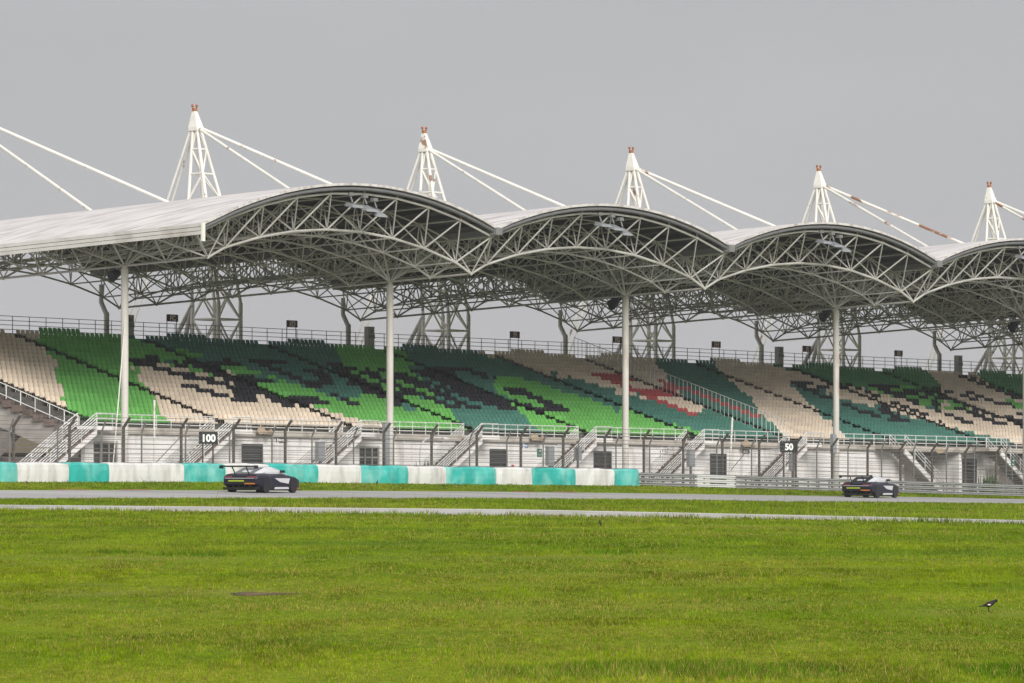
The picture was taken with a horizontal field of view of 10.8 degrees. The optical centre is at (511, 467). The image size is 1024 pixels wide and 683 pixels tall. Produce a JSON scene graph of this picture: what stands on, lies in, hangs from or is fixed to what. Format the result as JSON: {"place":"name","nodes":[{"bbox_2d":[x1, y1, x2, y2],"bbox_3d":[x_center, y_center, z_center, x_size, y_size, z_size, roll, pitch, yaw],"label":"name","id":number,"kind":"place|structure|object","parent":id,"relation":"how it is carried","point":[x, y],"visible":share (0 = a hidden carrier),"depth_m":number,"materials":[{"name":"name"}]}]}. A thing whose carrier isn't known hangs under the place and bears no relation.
{"place":"outdoors","nodes":[
{"label":"outdoors","id":0,"kind":"place"},
{"bbox_2d":[0,479,1023,682],"bbox_3d":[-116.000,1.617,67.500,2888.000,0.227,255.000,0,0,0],"label":"grass field","id":1,"kind":"structure","parent":0,"point":[414,545],"depth_m":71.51,"materials":[{"name":"green plant"}]},
{"bbox_2d":[232,592,296,595],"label":"bare soil","id":2,"kind":"structure","parent":1,"relation":"on","point":[253,594],"depth_m":73.95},
{"bbox_2d":[979,599,997,611],"bbox_3d":[5.744,1.655,65.001,0.252,0.151,0.084,0,0,-8],"label":"bird","id":3,"kind":"object","parent":1,"relation":"on","point":[988,604],"visible":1,"depth_m":64.98},
{"bbox_2d":[0,490,1023,503],"bbox_3d":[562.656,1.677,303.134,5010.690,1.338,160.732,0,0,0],"label":"race track","id":4,"kind":"structure","parent":0,"point":[201,494],"depth_m":281.89,"materials":[{"name":"grey asphalt"}]},
{"bbox_2d":[219,465,299,492],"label":"racing car","id":5,"kind":"object","parent":4,"relation":"on","point":[261,479],"visible":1,"depth_m":269.76,"materials":[{"name":"black metal"}]},
{"bbox_2d":[0,490,993,498],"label":"track edge line","id":6,"kind":"object","parent":4,"relation":"on","point":[243,490],"visible":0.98,"depth_m":268.33,"materials":[{"name":"white paint"}]},
{"bbox_2d":[839,475,900,497],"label":"racing car","id":7,"kind":"object","parent":4,"relation":"on","point":[870,485],"visible":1,"depth_m":325.67,"materials":[{"name":"black metal"}]},
{"bbox_2d":[0,505,1023,523],"bbox_3d":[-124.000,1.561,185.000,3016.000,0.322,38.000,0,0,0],"label":"service road","id":8,"kind":"structure","parent":0,"point":[441,511],"depth_m":192.53,"materials":[{"name":"grey asphalt"}]},
{"bbox_2d":[31,505,1023,520],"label":"service road edge","id":9,"kind":"object","parent":8,"relation":"on","point":[502,509],"visible":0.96,"depth_m":194.85,"materials":[{"name":"white paint"}]},
{"bbox_2d":[0,499,1023,519],"bbox_3d":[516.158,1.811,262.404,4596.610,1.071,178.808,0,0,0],"label":"grass verge","id":10,"kind":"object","parent":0,"point":[873,513],"depth_m":204.78,"materials":[{"name":"green plant"}]},
{"bbox_2d":[0,482,1023,498],"bbox_3d":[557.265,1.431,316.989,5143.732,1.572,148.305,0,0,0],"label":"grass runoff","id":11,"kind":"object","parent":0,"point":[478,489],"depth_m":298.42,"materials":[{"name":"green plant"}]},
{"bbox_2d":[56,489,87,489],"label":"kerb","id":12,"kind":"structure","parent":11,"relation":"on","point":[71,489],"depth_m":263.64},
{"bbox_2d":[120,489,151,489],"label":"kerb","id":13,"kind":"structure","parent":11,"relation":"on","point":[135,489],"depth_m":268.18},
{"bbox_2d":[0,0,1023,374],"label":"sky","id":14,"kind":"structure","parent":0,"point":[908,109],"materials":[{"name":"grey"}]},
{"bbox_2d":[780,441,797,489],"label":"distance board","id":15,"kind":"object","parent":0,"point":[789,446],"visible":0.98,"depth_m":334.01,"materials":[{"name":"metal"}]},
{"bbox_3d":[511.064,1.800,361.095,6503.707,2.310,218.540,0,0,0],"label":"forecourt","id":16,"kind":"structure","parent":0,"visible":0},
{"bbox_2d":[0,462,16,481],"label":"tyre barrier","id":17,"kind":"object","parent":16,"relation":"on","point":[8,471],"visible":0.91,"depth_m":267.43,"materials":[{"name":"teal rubber"}]},
{"bbox_2d":[0,437,80,456],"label":"marquee","id":18,"kind":"object","parent":16,"relation":"on","point":[27,447],"visible":0.06,"depth_m":343.77},
{"bbox_2d":[16,462,68,481],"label":"tyre barrier","id":19,"kind":"object","parent":16,"relation":"on","point":[41,471],"visible":0.88,"depth_m":269.75,"materials":[{"name":"white rubber"}]},
{"bbox_2d":[61,462,108,481],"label":"tyre barrier","id":20,"kind":"object","parent":16,"relation":"on","point":[86,472],"visible":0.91,"depth_m":272.91,"materials":[{"name":"teal rubber"}]},
{"bbox_2d":[103,462,183,481],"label":"tyre barrier","id":21,"kind":"object","parent":16,"relation":"on","point":[139,472],"visible":0.88,"depth_m":277.01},
{"bbox_2d":[153,400,179,461],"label":"brace pole","id":22,"kind":"object","parent":16,"relation":"on","point":[154,432],"visible":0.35,"depth_m":307.80,"materials":[{"name":"white metal"}]},
{"bbox_2d":[179,463,225,481],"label":"tyre barrier","id":23,"kind":"object","parent":16,"relation":"on","point":[204,472],"visible":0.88,"depth_m":281.21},
{"bbox_2d":[220,463,268,473],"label":"tyre barrier","id":24,"kind":"object","parent":16,"relation":"on","point":[229,470],"visible":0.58,"depth_m":283.69,"materials":[{"name":"white rubber"}]},
{"bbox_2d":[264,463,317,482],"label":"tyre barrier","id":25,"kind":"object","parent":16,"relation":"on","point":[306,473],"visible":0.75,"depth_m":288.69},
{"bbox_2d":[315,441,324,462],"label":"fuse box","id":26,"kind":"object","parent":16,"relation":"on","point":[317,451],"visible":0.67,"depth_m":316.19,"materials":[{"name":"grey metal"}]},
{"bbox_2d":[314,464,361,482],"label":"tyre barrier","id":27,"kind":"object","parent":16,"relation":"on","point":[339,473],"visible":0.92,"depth_m":291.69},
{"bbox_2d":[359,465,407,483],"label":"tyre barrier","id":28,"kind":"object","parent":16,"relation":"on","point":[394,474],"visible":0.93,"depth_m":295.40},
{"bbox_2d":[406,466,445,483],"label":"tyre barrier","id":29,"kind":"object","parent":16,"relation":"on","point":[426,474],"visible":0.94,"depth_m":298.82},
{"bbox_2d":[419,437,448,464],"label":"gooseneck pole","id":30,"kind":"object","parent":16,"relation":"on","point":[424,441],"visible":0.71,"depth_m":324.31,"materials":[{"name":"white metal"}]},
{"bbox_2d":[445,466,495,484],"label":"tyre barrier","id":31,"kind":"object","parent":16,"relation":"on","point":[473,475],"visible":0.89,"depth_m":302.62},
{"bbox_2d":[0,104,1023,494],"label":"grandstand","id":32,"kind":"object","parent":16,"relation":"on","point":[420,240],"visible":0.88,"depth_m":342.37,"materials":[{"name":"metal"}]},
{"bbox_2d":[3,377,11,387],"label":"stadium seat","id":33,"kind":"object","parent":32,"relation":"on","point":[5,380],"visible":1,"depth_m":311.04,"materials":[{"name":"beige plastic"}]},
{"bbox_2d":[14,382,22,391],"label":"stadium seat","id":34,"kind":"object","parent":32,"relation":"on","point":[16,385],"visible":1,"depth_m":310.57,"materials":[{"name":"beige plastic"}]},
{"bbox_2d":[24,387,33,396],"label":"stadium seat","id":35,"kind":"object","parent":32,"relation":"on","point":[26,389],"visible":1,"depth_m":310.06,"materials":[{"name":"beige plastic"}]},
{"bbox_2d":[35,391,43,400],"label":"stadium seat","id":36,"kind":"object","parent":32,"relation":"on","point":[37,394],"visible":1,"depth_m":309.58,"materials":[{"name":"beige plastic"}]},
{"bbox_2d":[45,396,54,405],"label":"stadium seat","id":37,"kind":"object","parent":32,"relation":"on","point":[48,398],"visible":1,"depth_m":309.09,"materials":[{"name":"beige plastic"}]},
{"bbox_2d":[56,400,65,410],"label":"stadium seat","id":38,"kind":"object","parent":32,"relation":"on","point":[58,402],"visible":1,"depth_m":308.53,"materials":[{"name":"beige plastic"}]},
{"bbox_2d":[67,405,76,414],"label":"stadium seat","id":39,"kind":"object","parent":32,"relation":"on","point":[69,407],"visible":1,"depth_m":308.08,"materials":[{"name":"green plastic"}]},
{"bbox_2d":[78,410,87,419],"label":"stadium seat","id":40,"kind":"object","parent":32,"relation":"on","point":[80,412],"visible":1,"depth_m":307.60,"materials":[{"name":"green plastic"}]},
{"bbox_2d":[93,441,117,461],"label":"window","id":41,"kind":"structure","parent":32,"relation":"in","point":[105,445],"depth_m":307.05,"materials":[{"name":"grey glass"}]},
{"bbox_2d":[108,263,120,281],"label":"hanging loudspeaker","id":42,"kind":"object","parent":32,"relation":"hanging from","point":[114,275],"visible":1,"depth_m":305.73,"materials":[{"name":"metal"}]},
{"bbox_2d":[113,320,125,461],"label":"guy cable","id":43,"kind":"object","parent":32,"relation":"attached to","point":[119,385],"visible":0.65,"depth_m":303.46,"materials":[{"name":"white metal"}]},
{"bbox_2d":[166,314,177,336],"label":"block sign","id":44,"kind":"object","parent":32,"relation":"on","point":[171,317],"visible":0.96,"depth_m":340.00,"materials":[{"name":"metal"}]},
{"bbox_2d":[192,404,200,412],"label":"stadium seat","id":45,"kind":"object","parent":32,"relation":"on","point":[194,406],"visible":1,"depth_m":318.03,"materials":[{"name":"beige plastic"}]},
{"bbox_2d":[241,444,262,463],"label":"louvre door","id":46,"kind":"structure","parent":32,"relation":"in","point":[259,458],"depth_m":317.34,"materials":[{"name":"metal"}]},
{"bbox_2d":[257,427,271,436],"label":"horn loudspeaker","id":47,"kind":"object","parent":32,"relation":"attached to","point":[261,429],"visible":0.72,"depth_m":316.80,"materials":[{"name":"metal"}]},
{"bbox_2d":[286,320,297,341],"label":"block sign","id":48,"kind":"object","parent":32,"relation":"on","point":[291,323],"visible":0.98,"depth_m":349.44,"materials":[{"name":"metal"}]},
{"bbox_2d":[345,192,386,217],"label":"floodlight cluster","id":49,"kind":"object","parent":32,"relation":"attached to","point":[375,212],"visible":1,"depth_m":308.96,"materials":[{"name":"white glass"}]},
{"bbox_2d":[359,446,379,465],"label":"window","id":50,"kind":"structure","parent":32,"relation":"in","point":[372,463],"depth_m":326.14,"materials":[{"name":"grey glass"}]},
{"bbox_2d":[489,449,505,467],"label":"louvre door","id":51,"kind":"structure","parent":32,"relation":"in","point":[501,462],"depth_m":336.24,"materials":[{"name":"metal"}]},
{"bbox_2d":[0,327,1022,446],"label":"stadium seats","id":52,"kind":"object","parent":32,"relation":"on","point":[411,384],"visible":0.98,"depth_m":353.94,"materials":[{"name":"green plastic"}]},
{"bbox_2d":[510,331,519,351],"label":"block sign","id":53,"kind":"object","parent":32,"relation":"on","point":[514,334],"visible":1,"depth_m":368.52,"materials":[{"name":"metal"}]},
{"bbox_2d":[531,433,544,442],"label":"horn loudspeaker","id":54,"kind":"object","parent":32,"relation":"attached to","point":[536,436],"visible":0.69,"depth_m":338.40,"materials":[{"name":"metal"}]},
{"bbox_2d":[537,449,541,456],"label":"exit sign","id":55,"kind":"object","parent":32,"relation":"attached to","point":[539,452],"visible":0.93,"depth_m":339.41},
{"bbox_2d":[593,451,611,468],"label":"louvre door","id":56,"kind":"structure","parent":32,"relation":"in","point":[597,453],"depth_m":344.89,"materials":[{"name":"metal"}]},
{"bbox_2d":[594,212,632,235],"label":"floodlight cluster","id":57,"kind":"object","parent":32,"relation":"attached to","point":[622,231],"visible":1,"depth_m":328.07,"materials":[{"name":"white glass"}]},
{"bbox_2d":[607,290,621,309],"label":"hanging loudspeaker","id":58,"kind":"object","parent":32,"relation":"hanging from","point":[612,303],"visible":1,"depth_m":343.99,"materials":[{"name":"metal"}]},
{"bbox_2d":[612,336,621,352],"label":"block sign","id":59,"kind":"object","parent":32,"relation":"on","point":[616,339],"visible":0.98,"depth_m":377.87,"materials":[{"name":"metal"}]},
{"bbox_2d":[712,341,720,357],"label":"block sign","id":60,"kind":"object","parent":32,"relation":"on","point":[716,344],"visible":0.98,"depth_m":387.66,"materials":[{"name":"metal"}]},
{"bbox_2d":[710,453,726,487],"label":"doorway","id":61,"kind":"structure","parent":32,"relation":"in","point":[712,470],"depth_m":355.14,"materials":[{"name":"metal"}]},
{"bbox_2d":[742,440,754,448],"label":"horn loudspeaker","id":62,"kind":"object","parent":32,"relation":"attached to","point":[746,443],"visible":0.49,"depth_m":356.51,"materials":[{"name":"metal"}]},
{"bbox_2d":[802,346,810,364],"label":"block sign","id":63,"kind":"object","parent":32,"relation":"on","point":[807,349],"visible":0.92,"depth_m":396.71,"materials":[{"name":"metal"}]},
{"bbox_2d":[818,303,831,321],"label":"hanging loudspeaker","id":64,"kind":"object","parent":32,"relation":"hanging from","point":[823,315],"visible":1,"depth_m":363.14,"materials":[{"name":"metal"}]},
{"bbox_2d":[816,230,850,252],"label":"floodlight cluster","id":65,"kind":"object","parent":32,"relation":"attached to","point":[842,248],"visible":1,"depth_m":347.18,"materials":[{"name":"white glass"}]},
{"bbox_2d":[894,350,902,370],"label":"block sign","id":66,"kind":"object","parent":32,"relation":"on","point":[898,352],"visible":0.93,"depth_m":406.54,"materials":[{"name":"metal"}]},
{"bbox_2d":[936,447,947,454],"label":"horn loudspeaker","id":67,"kind":"object","parent":32,"relation":"attached to","point":[940,450],"visible":0.69,"depth_m":375.26,"materials":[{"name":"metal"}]},
{"bbox_2d":[962,459,976,491],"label":"doorway","id":68,"kind":"structure","parent":32,"relation":"in","point":[970,462],"depth_m":381.29,"materials":[{"name":"metal"}]},
{"bbox_2d":[1008,313,1019,331],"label":"hanging loudspeaker","id":69,"kind":"object","parent":32,"relation":"hanging from","point":[1012,326],"visible":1,"depth_m":382.21,"materials":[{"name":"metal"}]},
{"bbox_2d":[1015,246,1023,258],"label":"floodlight cluster","id":70,"kind":"object","parent":32,"relation":"attached to","point":[1020,256],"visible":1,"depth_m":365.20,"materials":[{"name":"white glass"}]},
{"bbox_2d":[0,415,1023,492],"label":"debris fence","id":71,"kind":"object","parent":16,"relation":"on","point":[431,453],"visible":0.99,"depth_m":307.26,"materials":[{"name":"grey metal"}]},
{"bbox_2d":[199,432,217,462],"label":"distance board","id":72,"kind":"object","parent":71,"relation":"attached to","point":[208,438],"visible":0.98,"depth_m":283.02,"materials":[{"name":"black metal"}]},
{"bbox_2d":[0,419,1023,494],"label":"spectator fence","id":73,"kind":"object","parent":16,"relation":"on","point":[507,456],"visible":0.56,"depth_m":331.80,"materials":[{"name":"grey"}]},
{"bbox_2d":[494,467,531,484],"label":"tyre barrier","id":74,"kind":"object","parent":16,"relation":"on","point":[514,475],"visible":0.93,"depth_m":306.39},
{"bbox_2d":[545,446,554,466],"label":"fuse box","id":75,"kind":"object","parent":16,"relation":"on","point":[549,457],"visible":0.52,"depth_m":334.10,"materials":[{"name":"grey metal"}]},
{"bbox_2d":[531,468,574,484],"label":"tyre barrier","id":76,"kind":"object","parent":16,"relation":"on","point":[553,476],"visible":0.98,"depth_m":309.85,"materials":[{"name":"teal plastic"}]},
{"bbox_2d":[574,447,581,466],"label":"fuse box","id":77,"kind":"object","parent":16,"relation":"on","point":[580,453],"visible":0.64,"depth_m":336.49,"materials":[{"name":"grey metal"}]},
{"bbox_2d":[573,468,614,485],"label":"tyre barrier","id":78,"kind":"object","parent":16,"relation":"on","point":[593,476],"visible":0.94,"depth_m":313.53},
{"bbox_2d":[612,469,638,485],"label":"tyre barrier","id":79,"kind":"object","parent":16,"relation":"on","point":[624,477],"visible":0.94,"depth_m":316.58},
{"bbox_2d":[686,449,694,482],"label":"fuse box","id":80,"kind":"object","parent":16,"relation":"on","point":[692,451],"visible":0.62,"depth_m":346.12,"materials":[{"name":"grey metal"}]},
{"bbox_2d":[728,417,747,484],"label":"brace pole","id":81,"kind":"object","parent":16,"relation":"on","point":[730,469],"visible":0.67,"depth_m":351.81,"materials":[{"name":"white metal"}]},
{"bbox_2d":[789,453,792,485],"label":"fuse box","id":82,"kind":"object","parent":16,"relation":"on","point":[790,460],"visible":0.29,"depth_m":355.28,"materials":[{"name":"grey metal"}]},
{"bbox_2d":[639,472,1023,495],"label":"guardrail","id":83,"kind":"object","parent":16,"relation":"on","point":[798,483],"visible":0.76,"depth_m":334.25,"materials":[{"name":"metal"}]},
{"bbox_2d":[978,475,1001,495],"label":"weed","id":84,"kind":"object","parent":16,"relation":"on","point":[986,482],"visible":0.12,"depth_m":379.89,"materials":[{"name":"green plant"}]},
{"bbox_2d":[1011,459,1014,492],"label":"exit sign","id":85,"kind":"object","parent":16,"relation":"on","point":[1012,465],"visible":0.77,"depth_m":381.10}
]}

